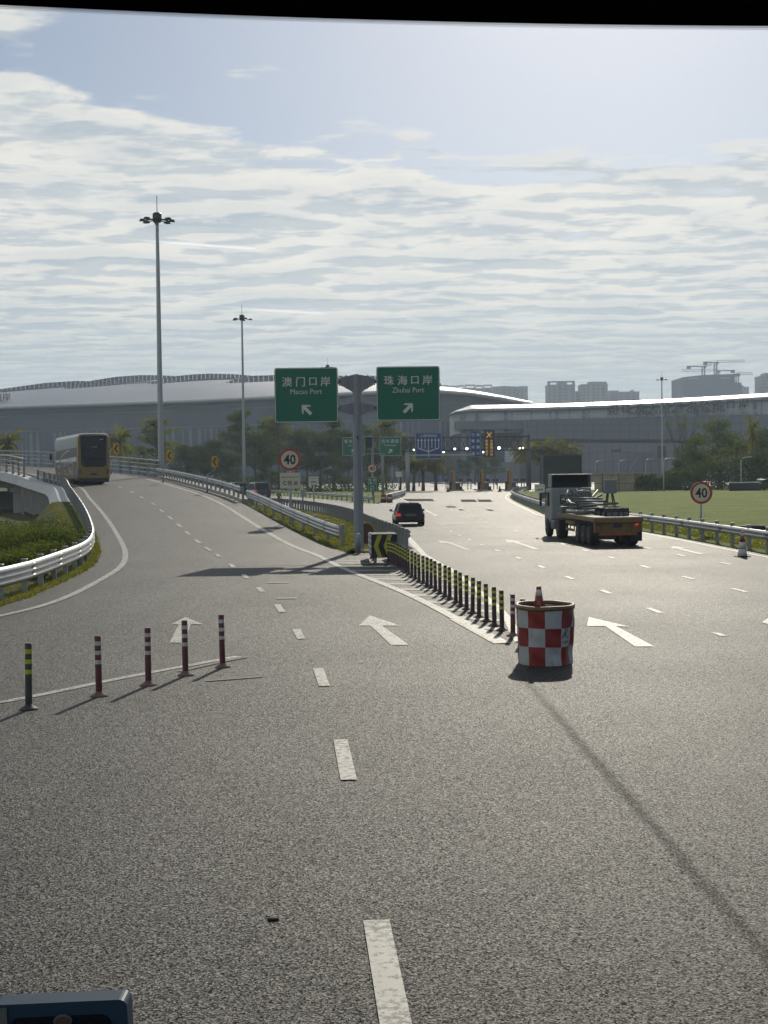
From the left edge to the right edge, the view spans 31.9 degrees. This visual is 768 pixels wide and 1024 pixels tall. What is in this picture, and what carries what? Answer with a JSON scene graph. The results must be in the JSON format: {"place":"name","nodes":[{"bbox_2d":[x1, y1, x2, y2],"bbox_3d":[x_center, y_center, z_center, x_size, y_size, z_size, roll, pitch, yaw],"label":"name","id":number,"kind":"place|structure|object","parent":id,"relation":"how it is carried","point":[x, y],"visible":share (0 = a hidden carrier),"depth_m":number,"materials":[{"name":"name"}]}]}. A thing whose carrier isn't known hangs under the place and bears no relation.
{"place":"outdoors","nodes":[
{"label":"outdoors","id":0,"kind":"place"},
{"bbox_2d":[0,501,101,606],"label":"grass bank","id":1,"kind":"structure","parent":0,"point":[49,511],"depth_m":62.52,"materials":[{"name":"plant"}]},
{"bbox_2d":[0,545,48,574],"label":"shrub","id":2,"kind":"object","parent":1,"relation":"on","point":[15,554],"visible":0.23,"depth_m":37.97,"materials":[{"name":"green plant"}]},
{"bbox_2d":[0,520,59,553],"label":"shrub","id":3,"kind":"object","parent":1,"relation":"on","point":[10,534],"visible":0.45,"depth_m":48.80,"materials":[{"name":"green plant"}]},
{"bbox_2d":[0,516,78,543],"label":"shrub","id":4,"kind":"object","parent":1,"relation":"on","point":[56,524],"visible":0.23,"depth_m":59.93,"materials":[{"name":"green plant"}]},
{"bbox_2d":[9,538,70,558],"bbox_3d":[-11.206,1.428,44.008,1.790,1.141,2.451,-2,2,-39],"label":"shrub","id":5,"kind":"object","parent":1,"relation":"on","point":[45,550],"visible":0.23,"depth_m":43.83,"materials":[{"name":"green plant"}]},
{"bbox_2d":[0,520,81,549],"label":"shrub","id":6,"kind":"object","parent":1,"relation":"on","point":[26,529],"visible":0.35,"depth_m":49.59,"materials":[{"name":"green plant"}]},
{"bbox_2d":[27,524,95,553],"bbox_3d":[-11.893,1.144,49.242,2.256,1.453,2.841,-2,2,-37],"label":"shrub","id":7,"kind":"object","parent":1,"relation":"on","point":[65,538],"visible":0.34,"depth_m":48.77,"materials":[{"name":"green plant"}]},
{"bbox_2d":[0,989,132,1023],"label":"dashboard display","id":8,"kind":"object","parent":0,"point":[100,1007],"visible":1,"depth_m":1.00},
{"bbox_2d":[0,465,369,568],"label":"ramp road","id":9,"kind":"structure","parent":0,"point":[152,536],"depth_m":61.71,"materials":[{"name":"asphalt"}]},
{"bbox_2d":[49,433,109,483],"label":"coach","id":10,"kind":"object","parent":9,"relation":"on","point":[82,457],"visible":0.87,"depth_m":105.58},
{"bbox_2d":[56,437,76,450],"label":"upper window","id":11,"kind":"structure","parent":10,"relation":"in","point":[70,443],"depth_m":109.83,"materials":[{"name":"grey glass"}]},
{"bbox_2d":[80,436,105,466],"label":"rear window","id":12,"kind":"structure","parent":10,"relation":"in","point":[93,448],"depth_m":105.31,"materials":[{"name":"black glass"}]},
{"bbox_2d":[270,488,397,502],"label":"lawn","id":13,"kind":"structure","parent":0,"point":[377,494],"depth_m":201.44,"materials":[{"name":"green plant"}]},
{"bbox_2d":[213,407,270,477],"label":"broadleaf tree","id":14,"kind":"object","parent":13,"relation":"on","point":[235,416],"visible":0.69,"depth_m":250.38,"materials":[{"name":"green plant"}]},
{"bbox_2d":[234,431,279,479],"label":"broadleaf tree","id":15,"kind":"object","parent":13,"relation":"on","point":[257,442],"visible":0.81,"depth_m":239.01,"materials":[{"name":"green plant"}]},
{"bbox_2d":[255,451,285,489],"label":"broadleaf tree","id":16,"kind":"object","parent":13,"relation":"on","point":[266,460],"visible":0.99,"depth_m":225.15,"materials":[{"name":"green plant"}]},
{"bbox_2d":[245,414,315,482],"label":"broadleaf tree","id":17,"kind":"object","parent":13,"relation":"on","point":[277,437],"visible":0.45,"depth_m":252.57,"materials":[{"name":"green plant"}]},
{"bbox_2d":[277,429,325,489],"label":"broadleaf tree","id":18,"kind":"object","parent":13,"relation":"on","point":[300,437],"visible":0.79,"depth_m":240.94,"materials":[{"name":"green plant"}]},
{"bbox_2d":[297,474,334,491],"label":"hedge","id":19,"kind":"object","parent":13,"relation":"on","point":[306,482],"visible":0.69,"depth_m":221.58,"materials":[{"name":"green plant"}]},
{"bbox_2d":[300,430,341,489],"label":"broadleaf tree","id":20,"kind":"object","parent":13,"relation":"on","point":[323,442],"visible":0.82,"depth_m":242.66,"materials":[{"name":"green plant"}]},
{"bbox_2d":[305,418,351,487],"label":"broadleaf tree","id":21,"kind":"object","parent":13,"relation":"on","point":[333,426],"visible":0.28,"depth_m":253.12,"materials":[{"name":"green plant"}]},
{"bbox_2d":[319,452,346,489],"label":"broadleaf tree","id":22,"kind":"object","parent":13,"relation":"on","point":[332,460],"visible":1,"depth_m":225.56,"materials":[{"name":"green plant"}]},
{"bbox_2d":[321,474,352,491],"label":"hedge","id":23,"kind":"object","parent":13,"relation":"on","point":[343,480],"visible":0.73,"depth_m":225.97,"materials":[{"name":"green plant"}]},
{"bbox_2d":[326,428,367,489],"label":"broadleaf tree","id":24,"kind":"object","parent":13,"relation":"on","point":[348,466],"visible":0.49,"depth_m":244.27,"materials":[{"name":"green plant"}]},
{"bbox_2d":[342,437,364,455],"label":"lane sign","id":25,"kind":"object","parent":13,"relation":"on","point":[347,446],"visible":0.38,"depth_m":184.59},
{"bbox_2d":[352,436,384,499],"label":"speed limit sign","id":26,"kind":"object","parent":13,"relation":"on","point":[372,479],"visible":1,"depth_m":154.84,"materials":[{"name":"metal"}]},
{"bbox_2d":[363,448,389,490],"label":"broadleaf tree","id":27,"kind":"object","parent":13,"relation":"on","point":[377,457],"visible":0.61,"depth_m":228.93,"materials":[{"name":"green plant"}]},
{"bbox_2d":[363,474,396,491],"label":"hedge","id":28,"kind":"object","parent":13,"relation":"on","point":[378,482],"visible":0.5,"depth_m":221.60,"materials":[{"name":"green plant"}]},
{"bbox_2d":[379,437,400,493],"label":"lane sign","id":29,"kind":"object","parent":13,"relation":"on","point":[390,446],"visible":0.99,"depth_m":184.60,"materials":[{"name":"metal"}]},
{"bbox_2d":[0,480,733,601],"bbox_3d":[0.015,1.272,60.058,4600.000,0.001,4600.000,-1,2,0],"label":"ground","id":30,"kind":"structure","parent":0,"point":[9,514],"depth_m":102.55,"materials":[{"name":"green plant"}]},
{"bbox_2d":[0,428,24,490],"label":"palm tree","id":31,"kind":"object","parent":30,"relation":"on","point":[5,443],"visible":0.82,"depth_m":184.45,"materials":[{"name":"green plant"}]},
{"bbox_2d":[0,470,94,599],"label":"guardrail","id":32,"kind":"object","parent":30,"relation":"on","point":[24,571],"visible":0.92,"depth_m":38.70,"materials":[{"name":"metal"}]},
{"bbox_2d":[0,472,154,515],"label":"ramp bridge","id":33,"kind":"structure","parent":30,"relation":"on","point":[26,495],"depth_m":109.49,"materials":[{"name":"concrete"}]},
{"bbox_2d":[0,455,25,476],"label":"bridge railing","id":34,"kind":"object","parent":33,"relation":"on","point":[6,464],"visible":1,"depth_m":114.50,"materials":[{"name":"metal"}]},
{"bbox_2d":[0,450,159,476],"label":"bridge railing","id":35,"kind":"object","parent":33,"relation":"on","point":[118,461],"visible":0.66,"depth_m":130.66,"materials":[{"name":"metal"}]},
{"bbox_2d":[108,423,134,472],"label":"palm tree","id":36,"kind":"object","parent":30,"relation":"on","point":[124,435],"visible":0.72,"depth_m":189.37,"materials":[{"name":"green plant"}]},
{"bbox_2d":[139,196,174,474],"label":"lamp mast","id":37,"kind":"object","parent":30,"relation":"on","point":[157,219],"visible":0.75,"depth_m":124.46,"materials":[{"name":"metal"}]},
{"bbox_2d":[122,417,192,466],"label":"broadleaf tree","id":38,"kind":"object","parent":30,"relation":"on","point":[152,439],"visible":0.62,"depth_m":238.69,"materials":[{"name":"green plant"}]},
{"bbox_2d":[167,444,202,477],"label":"broadleaf tree","id":39,"kind":"object","parent":30,"relation":"on","point":[185,454],"visible":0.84,"depth_m":229.74,"materials":[{"name":"green plant"}]},
{"bbox_2d":[183,445,213,481],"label":"broadleaf tree","id":40,"kind":"object","parent":30,"relation":"on","point":[202,453],"visible":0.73,"depth_m":235.53,"materials":[{"name":"green plant"}]},
{"bbox_2d":[196,440,229,477],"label":"broadleaf tree","id":41,"kind":"object","parent":30,"relation":"on","point":[213,446],"visible":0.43,"depth_m":243.67,"materials":[{"name":"green plant"}]},
{"bbox_2d":[210,451,242,479],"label":"broadleaf tree","id":42,"kind":"object","parent":30,"relation":"on","point":[230,457],"visible":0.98,"depth_m":224.60,"materials":[{"name":"green plant"}]},
{"bbox_2d":[164,479,353,551],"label":"median grass","id":43,"kind":"structure","parent":30,"relation":"on","point":[307,536],"depth_m":65.55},
{"bbox_2d":[155,467,254,505],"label":"guardrail","id":44,"kind":"object","parent":43,"relation":"on","point":[241,498],"visible":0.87,"depth_m":93.32,"materials":[{"name":"metal"}]},
{"bbox_2d":[279,448,300,523],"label":"speed limit sign","id":45,"kind":"object","parent":43,"relation":"on","point":[289,459],"visible":1,"depth_m":65.86,"materials":[{"name":"metal"}]},
{"bbox_2d":[246,489,344,546],"bbox_3d":[-4.839,0.092,66.305,0.341,2.276,28.078,-1,2,-13],"label":"guardrail","id":46,"kind":"object","parent":43,"relation":"on","point":[313,522],"visible":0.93,"depth_m":61.76,"materials":[{"name":"metal"}]},
{"bbox_2d":[235,498,368,552],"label":"median blades","id":47,"kind":"object","parent":43,"relation":"on","point":[322,535],"visible":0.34,"depth_m":65.53,"materials":[{"name":"green plant"}]},
{"bbox_2d":[274,366,439,552],"bbox_3d":[-0.980,-1.968,50.874,6.237,7.008,1.100,-1,2,0],"label":"direction sign","id":48,"kind":"object","parent":43,"relation":"on","point":[403,393],"visible":0.9,"depth_m":50.70,"materials":[{"name":"metal"}]},
{"bbox_2d":[0,374,532,483],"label":"port terminal","id":49,"kind":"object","parent":30,"relation":"on","point":[198,408],"visible":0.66,"depth_m":525.30,"materials":[{"name":"metal"}]},
{"bbox_2d":[364,421,411,489],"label":"broadleaf tree","id":50,"kind":"object","parent":30,"relation":"on","point":[385,425],"visible":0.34,"depth_m":254.80,"materials":[{"name":"green plant"}]},
{"bbox_2d":[384,435,414,489],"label":"broadleaf tree","id":51,"kind":"object","parent":30,"relation":"on","point":[392,462],"visible":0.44,"depth_m":253.06,"materials":[{"name":"green plant"}]},
{"bbox_2d":[465,453,490,484],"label":"broadleaf tree","id":52,"kind":"object","parent":30,"relation":"on","point":[471,460],"visible":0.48,"depth_m":348.58,"materials":[{"name":"green plant"}]},
{"bbox_2d":[446,393,767,482],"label":"port terminal","id":53,"kind":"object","parent":30,"relation":"on","point":[611,434],"visible":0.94,"depth_m":426.49,"materials":[{"name":"metal"}]},
{"bbox_2d":[593,472,654,491],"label":"sunlit wall","id":54,"kind":"structure","parent":30,"relation":"on","point":[630,479],"depth_m":185.81,"materials":[{"name":"concrete"}]},
{"bbox_2d":[671,374,742,398],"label":"netted building","id":55,"kind":"structure","parent":30,"relation":"on","point":[706,386],"depth_m":1247.42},
{"bbox_2d":[0,481,767,1023],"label":"road","id":56,"kind":"structure","parent":0,"point":[496,833],"depth_m":12.35,"materials":[{"name":"asphalt"}]},
{"bbox_2d":[19,643,38,710],"bbox_3d":[-4.475,2.067,16.922,0.240,0.840,0.236,0,1,-17],"label":"flexible post","id":57,"kind":"object","parent":56,"relation":"on","point":[28,706],"visible":1,"depth_m":16.88,"materials":[{"name":"grey plastic"}]},
{"bbox_2d":[90,635,107,697],"bbox_3d":[-3.799,2.048,17.874,0.240,0.810,0.236,-1,2,0],"label":"flexible post","id":58,"kind":"object","parent":56,"relation":"on","point":[99,693],"visible":1,"depth_m":17.84,"materials":[{"name":"red plastic"}]},
{"bbox_2d":[140,627,156,686],"bbox_3d":[-3.294,2.018,18.760,0.236,0.810,0.240,0,2,16],"label":"flexible post","id":59,"kind":"object","parent":56,"relation":"on","point":[148,682],"visible":1,"depth_m":18.72,"materials":[{"name":"red plastic"}]},
{"bbox_2d":[177,620,193,676],"bbox_3d":[-2.911,1.988,19.658,0.240,0.810,0.236,0,2,31],"label":"flexible post","id":60,"kind":"object","parent":56,"relation":"on","point":[185,672],"visible":1,"depth_m":19.62,"materials":[{"name":"red plastic"}]},
{"bbox_2d":[215,614,230,668],"bbox_3d":[-2.464,1.962,20.430,0.240,0.810,0.236,-4,3,-43],"label":"flexible post","id":61,"kind":"object","parent":56,"relation":"on","point":[222,665],"visible":1,"depth_m":20.39,"materials":[{"name":"red plastic"}]},
{"bbox_2d":[233,315,251,481],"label":"lamp mast","id":62,"kind":"object","parent":56,"relation":"on","point":[242,318],"visible":0.86,"depth_m":214.45,"materials":[{"name":"metal"}]},
{"bbox_2d":[245,482,270,497],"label":"van","id":63,"kind":"object","parent":56,"relation":"on","point":[262,488],"visible":0.52,"depth_m":160.15,"materials":[{"name":"paint"}]},
{"bbox_2d":[271,489,374,503],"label":"guardrail","id":64,"kind":"object","parent":56,"relation":"on","point":[331,494],"visible":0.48,"depth_m":162.50,"materials":[{"name":"metal"}]},
{"bbox_2d":[255,498,410,548],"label":"guardrail","id":65,"kind":"object","parent":56,"relation":"on","point":[403,533],"visible":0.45,"depth_m":85.57,"materials":[{"name":"metal"}]},
{"bbox_2d":[368,532,397,562],"bbox_3d":[-0.074,1.179,45.737,0.900,0.970,2.632,-1,2,-4],"label":"crash cushion","id":66,"kind":"object","parent":56,"relation":"on","point":[377,544],"visible":0.63,"depth_m":44.45,"materials":[{"name":"metal"}]},
{"bbox_2d":[0,466,767,1023],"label":"road markings","id":67,"kind":"structure","parent":56,"relation":"on","point":[388,988],"depth_m":23.74,"materials":[{"name":"paint"}]},
{"bbox_2d":[496,590,507,631],"bbox_3d":[2.169,1.816,24.776,0.236,0.750,0.240,-2,2,-21],"label":"flexible post","id":68,"kind":"object","parent":67,"relation":"on","point":[501,628],"visible":1,"depth_m":24.74,"materials":[{"name":"black plastic"}]},
{"bbox_2d":[389,501,424,524],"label":"car","id":69,"kind":"object","parent":56,"relation":"on","point":[410,511],"visible":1,"depth_m":75.80,"materials":[{"name":"black paint"}]},
{"bbox_2d":[399,455,429,490],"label":"tree","id":70,"kind":"object","parent":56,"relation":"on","point":[414,464],"visible":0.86,"depth_m":235.46,"materials":[{"name":"green plant"}]},
{"bbox_2d":[423,456,447,490],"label":"tree","id":71,"kind":"object","parent":56,"relation":"on","point":[435,462],"visible":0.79,"depth_m":237.50,"materials":[{"name":"green plant"}]},
{"bbox_2d":[364,430,530,491],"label":"sign gantry","id":72,"kind":"object","parent":56,"relation":"on","point":[428,445],"visible":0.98,"depth_m":228.85,"materials":[{"name":"metal"}]},
{"bbox_2d":[481,583,491,621],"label":"flexible post","id":73,"kind":"object","parent":56,"relation":"on","point":[486,610],"visible":0.98,"depth_m":26.28,"materials":[{"name":"black plastic"}]},
{"bbox_2d":[488,587,499,626],"bbox_3d":[2.092,1.796,25.527,0.240,0.750,0.236,-2,2,-25],"label":"flexible post","id":74,"kind":"object","parent":56,"relation":"on","point":[494,620],"visible":0.99,"depth_m":25.49,"materials":[{"name":"black plastic"}]},
{"bbox_2d":[506,594,516,636],"bbox_3d":[2.293,1.837,23.937,0.240,0.750,0.236,-1,2,0],"label":"flexible post","id":75,"kind":"object","parent":56,"relation":"on","point":[512,633],"visible":0.95,"depth_m":23.90,"materials":[{"name":"red plastic"}]},
{"bbox_2d":[508,438,543,465],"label":"palm tree","id":76,"kind":"object","parent":56,"relation":"on","point":[523,454],"visible":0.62,"depth_m":242.22,"materials":[{"name":"green plant"}]},
{"bbox_2d":[515,600,574,665],"bbox_3d":[2.469,1.845,20.559,0.911,0.917,0.909,-1,2,0],"label":"crash barrel","id":77,"kind":"object","parent":56,"relation":"on","point":[545,635],"visible":0.98,"depth_m":20.20,"materials":[{"name":"plastic"}]},
{"bbox_2d":[536,439,571,454],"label":"palm tree","id":78,"kind":"object","parent":56,"relation":"on","point":[555,450],"visible":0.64,"depth_m":241.35,"materials":[{"name":"green plant"}]},
{"bbox_2d":[550,438,585,460],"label":"palm tree","id":79,"kind":"object","parent":56,"relation":"on","point":[567,445],"visible":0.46,"depth_m":246.22,"materials":[{"name":"green plant"}]},
{"bbox_2d":[539,474,642,545],"bbox_3d":[8.666,-0.209,57.418,2.180,2.840,10.280,-1,2,-4],"label":"flatbed truck","id":80,"kind":"object","parent":56,"relation":"on","point":[592,529],"visible":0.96,"depth_m":56.73,"materials":[{"name":"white metal"}]},
{"bbox_2d":[559,489,602,512],"bbox_3d":[8.612,-0.499,58.225,1.871,1.051,2.066,-1,2,-4],"label":"fittings heap","id":81,"kind":"object","parent":80,"relation":"on","point":[579,493],"visible":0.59,"depth_m":58.12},
{"bbox_2d":[566,497,619,514],"bbox_3d":[8.813,-0.277,56.183,1.774,0.684,2.929,-1,2,-7],"label":"pipe pile","id":82,"kind":"object","parent":80,"relation":"on","point":[587,502],"visible":0.76,"depth_m":55.91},
{"bbox_2d":[603,480,616,506],"bbox_3d":[9.553,-0.645,56.810,0.536,1.429,0.536,-1,2,-4],"label":"equipment stand","id":83,"kind":"object","parent":80,"relation":"on","point":[609,486],"visible":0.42,"depth_m":56.65,"materials":[{"name":"metal"}]},
{"bbox_2d":[595,507,628,515],"bbox_3d":[9.189,-0.019,54.232,1.000,0.320,2.080,-1,2,-4],"label":"steel beam stack","id":84,"kind":"object","parent":80,"relation":"on","point":[612,511],"visible":1,"depth_m":53.41,"materials":[{"name":"metal"}]},
{"bbox_2d":[511,486,767,551],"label":"guardrail","id":85,"kind":"object","parent":56,"relation":"on","point":[717,528],"visible":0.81,"depth_m":57.93,"materials":[{"name":"metal"}]},
{"bbox_2d":[656,377,666,476],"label":"lamp mast","id":86,"kind":"object","parent":56,"relation":"on","point":[661,379],"visible":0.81,"depth_m":369.38,"materials":[{"name":"metal"}]},
{"bbox_2d":[0,0,767,29],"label":"windscreen header","id":87,"kind":"object","parent":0,"point":[691,13],"visible":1,"depth_m":1.03},
{"bbox_2d":[0,5,767,403],"label":"sky","id":88,"kind":"structure","parent":0,"point":[531,207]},
{"bbox_2d":[491,386,516,461],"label":"apartment tower","id":89,"kind":"structure","parent":0,"point":[509,391],"depth_m":1496.94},
{"bbox_2d":[545,381,574,403],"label":"apartment tower","id":90,"kind":"structure","parent":0,"point":[561,392],"depth_m":1397.19,"materials":[{"name":"concrete"}]},
{"bbox_2d":[578,382,607,402],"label":"apartment tower","id":91,"kind":"structure","parent":0,"point":[593,391],"depth_m":1397.15,"materials":[{"name":"concrete"}]},
{"bbox_2d":[617,390,639,400],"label":"apartment tower","id":92,"kind":"structure","parent":0,"point":[631,395],"depth_m":1427.20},
{"bbox_2d":[510,486,767,553],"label":"lawn","id":93,"kind":"structure","parent":0,"point":[724,506],"depth_m":94.89,"materials":[{"name":"plant"}]},
{"bbox_2d":[540,455,582,497],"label":"equipment cabin","id":94,"kind":"object","parent":93,"relation":"on","point":[561,464],"visible":0.56,"depth_m":151.82,"materials":[{"name":"metal"}]},
{"bbox_2d":[634,472,660,490],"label":"hedge shrub","id":95,"kind":"object","parent":93,"relation":"on","point":[647,478],"visible":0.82,"depth_m":181.53,"materials":[{"name":"green plant"}]},
{"bbox_2d":[590,473,765,491],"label":"fence","id":96,"kind":"object","parent":93,"relation":"on","point":[668,474],"visible":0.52,"depth_m":177.95,"materials":[{"name":"metal"}]},
{"bbox_2d":[659,467,698,489],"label":"hedge shrub","id":97,"kind":"object","parent":93,"relation":"on","point":[677,487],"visible":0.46,"depth_m":183.86,"materials":[{"name":"green plant"}]},
{"bbox_2d":[663,411,702,466],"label":"bare tree","id":98,"kind":"object","parent":93,"relation":"on","point":[682,427],"visible":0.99,"depth_m":189.80,"materials":[{"name":"green plant"}]},
{"bbox_2d":[671,435,712,472],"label":"broadleaf tree","id":99,"kind":"object","parent":93,"relation":"on","point":[687,453],"visible":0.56,"depth_m":195.43,"materials":[{"name":"green plant"}]},
{"bbox_2d":[690,482,711,533],"bbox_3d":[14.155,0.112,60.003,0.986,2.923,0.165,-1,2,0],"label":"speed limit sign","id":100,"kind":"object","parent":93,"relation":"on","point":[700,493],"visible":0.96,"depth_m":59.90,"materials":[{"name":"metal"}]},
{"bbox_2d":[679,459,739,489],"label":"hedge shrub","id":101,"kind":"object","parent":93,"relation":"on","point":[701,465],"visible":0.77,"depth_m":179.61,"materials":[{"name":"green plant"}]},
{"bbox_2d":[689,417,746,484],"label":"broadleaf tree","id":102,"kind":"object","parent":93,"relation":"on","point":[725,435],"visible":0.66,"depth_m":204.70,"materials":[{"name":"green plant"}]},
{"bbox_2d":[712,451,767,488],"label":"hedge shrub","id":103,"kind":"object","parent":93,"relation":"on","point":[746,465],"visible":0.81,"depth_m":177.55,"materials":[{"name":"green plant"}]},
{"bbox_2d":[729,482,759,490],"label":"steel barrier","id":104,"kind":"object","parent":93,"relation":"on","point":[744,486],"visible":1,"depth_m":159.84,"materials":[{"name":"metal"}]},
{"bbox_2d":[735,427,767,470],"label":"broadleaf tree","id":105,"kind":"object","parent":93,"relation":"on","point":[761,440],"visible":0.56,"depth_m":187.36,"materials":[{"name":"green plant"}]},
{"bbox_2d":[745,412,759,477],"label":"tree","id":106,"kind":"object","parent":93,"relation":"on","point":[752,436],"visible":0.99,"depth_m":185.65,"materials":[{"name":"green plant"}]},
{"bbox_2d":[754,373,767,393],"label":"apartment tower","id":107,"kind":"structure","parent":0,"point":[761,383],"depth_m":1300.51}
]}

